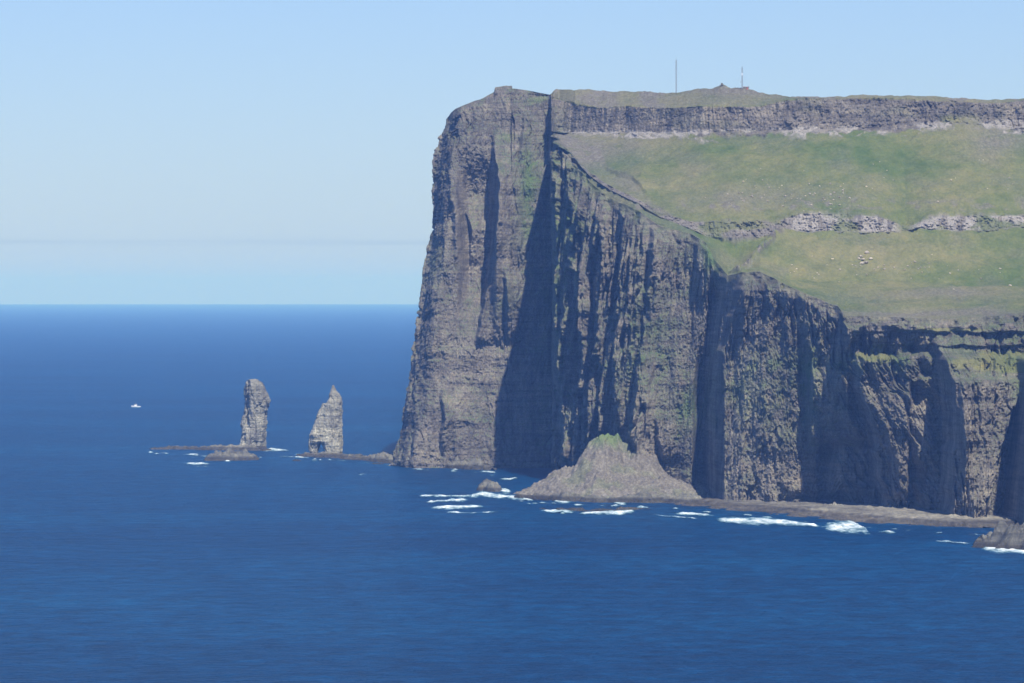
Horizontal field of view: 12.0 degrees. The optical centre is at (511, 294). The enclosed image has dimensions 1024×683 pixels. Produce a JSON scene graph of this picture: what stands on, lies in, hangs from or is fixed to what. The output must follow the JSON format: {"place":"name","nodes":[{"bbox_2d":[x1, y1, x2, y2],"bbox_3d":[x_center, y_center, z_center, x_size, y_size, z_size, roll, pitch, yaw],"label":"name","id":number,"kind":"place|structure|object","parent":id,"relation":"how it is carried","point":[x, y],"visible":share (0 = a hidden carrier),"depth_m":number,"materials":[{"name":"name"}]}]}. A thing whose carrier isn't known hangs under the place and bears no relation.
{"place":"outdoors","nodes":[
{"label":"outdoors","id":0,"kind":"place"},
{"bbox_2d":[391,456,496,469],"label":"boulder shore","id":1,"kind":"structure","parent":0,"point":[472,464],"depth_m":4278.78,"materials":[{"name":"grey stone"}]},
{"bbox_2d":[0,304,1023,682],"bbox_3d":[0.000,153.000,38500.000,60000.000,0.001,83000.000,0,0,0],"label":"sea","id":2,"kind":"structure","parent":0,"point":[128,554],"depth_m":2829.20,"materials":[{"name":"blue liquid"}]},
{"bbox_2d":[150,444,271,450],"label":"reef","id":3,"kind":"object","parent":2,"relation":"in","point":[251,447],"visible":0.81,"depth_m":4790.05},
{"bbox_2d":[204,448,258,460],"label":"rock","id":4,"kind":"object","parent":2,"relation":"in","point":[229,454],"visible":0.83,"depth_m":4496.50,"materials":[{"name":"grey stone"}]},
{"bbox_2d":[240,379,270,448],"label":"sea stack","id":5,"kind":"object","parent":2,"relation":"in","point":[254,423],"visible":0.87,"depth_m":4813.06,"materials":[{"name":"grey stone"}]},
{"bbox_2d":[308,385,342,452],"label":"sea stack","id":6,"kind":"object","parent":2,"relation":"in","point":[326,432],"visible":0.84,"depth_m":4633.10,"materials":[{"name":"grey stone"}]},
{"bbox_2d":[296,451,393,462],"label":"reef","id":7,"kind":"object","parent":2,"relation":"in","point":[384,457],"visible":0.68,"depth_m":4518.29},
{"bbox_2d":[476,478,502,491],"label":"rock","id":8,"kind":"object","parent":2,"relation":"in","point":[486,485],"visible":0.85,"depth_m":3778.71,"materials":[{"name":"grey stone"}]},
{"bbox_2d":[149,448,1023,552],"bbox_3d":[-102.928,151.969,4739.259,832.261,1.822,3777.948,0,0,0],"label":"surf","id":9,"kind":"structure","parent":2,"relation":"on","point":[847,525],"depth_m":3382.93,"materials":[{"name":"white liquid"}]},
{"bbox_2d":[539,506,655,511],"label":"reef","id":10,"kind":"object","parent":2,"relation":"in","point":[602,509],"visible":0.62,"depth_m":3450.17},
{"bbox_2d":[514,490,703,503],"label":"reef","id":11,"kind":"object","parent":2,"relation":"in","point":[644,496],"visible":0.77,"depth_m":3583.60},
{"bbox_2d":[972,520,1023,549],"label":"rock","id":12,"kind":"object","parent":2,"relation":"in","point":[1003,534],"visible":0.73,"depth_m":2926.27,"materials":[{"name":"grey stone"}]},
{"bbox_2d":[0,0,1023,303],"label":"sky","id":13,"kind":"structure","parent":0,"point":[152,151],"materials":[{"name":"blue"}]},
{"bbox_2d":[513,433,710,497],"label":"scree cone","id":14,"kind":"object","parent":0,"point":[607,465],"visible":0.46,"depth_m":3678.21,"materials":[{"name":"grey stone"}]},
{"bbox_2d":[389,86,1023,524],"bbox_3d":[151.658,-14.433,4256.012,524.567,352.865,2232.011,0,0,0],"label":"sea cliff","id":15,"kind":"structure","parent":0,"point":[567,312],"depth_m":3760.15,"materials":[{"name":"grey stone"}]},
{"bbox_2d":[551,98,1023,131],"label":"summit crag","id":16,"kind":"structure","parent":15,"relation":"attached to","point":[808,113],"depth_m":4094.80,"materials":[{"name":"grey stone"}]},
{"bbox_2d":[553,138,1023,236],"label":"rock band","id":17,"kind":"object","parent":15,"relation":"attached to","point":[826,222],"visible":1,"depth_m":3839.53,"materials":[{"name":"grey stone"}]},
{"bbox_2d":[533,85,1023,107],"bbox_3d":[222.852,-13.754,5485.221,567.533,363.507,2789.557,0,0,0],"label":"summit ground","id":18,"kind":"structure","parent":0,"point":[723,96],"depth_m":4231.58,"materials":[{"name":"green plant"}]},
{"bbox_2d":[738,67,744,89],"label":"lattice mast","id":19,"kind":"object","parent":18,"relation":"on","point":[741,78],"visible":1,"depth_m":4221.71,"materials":[{"name":"metal"}]},
{"bbox_2d":[555,118,1023,318],"bbox_3d":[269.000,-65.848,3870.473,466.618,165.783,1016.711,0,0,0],"label":"grass slope","id":20,"kind":"structure","parent":0,"point":[687,173],"depth_m":3901.65,"materials":[{"name":"green plant"}]},
{"bbox_2d":[674,498,1016,527],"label":"rock shelf","id":21,"kind":"object","parent":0,"point":[867,513],"visible":0.82,"depth_m":3348.16,"materials":[{"name":"grey stone"}]}
]}

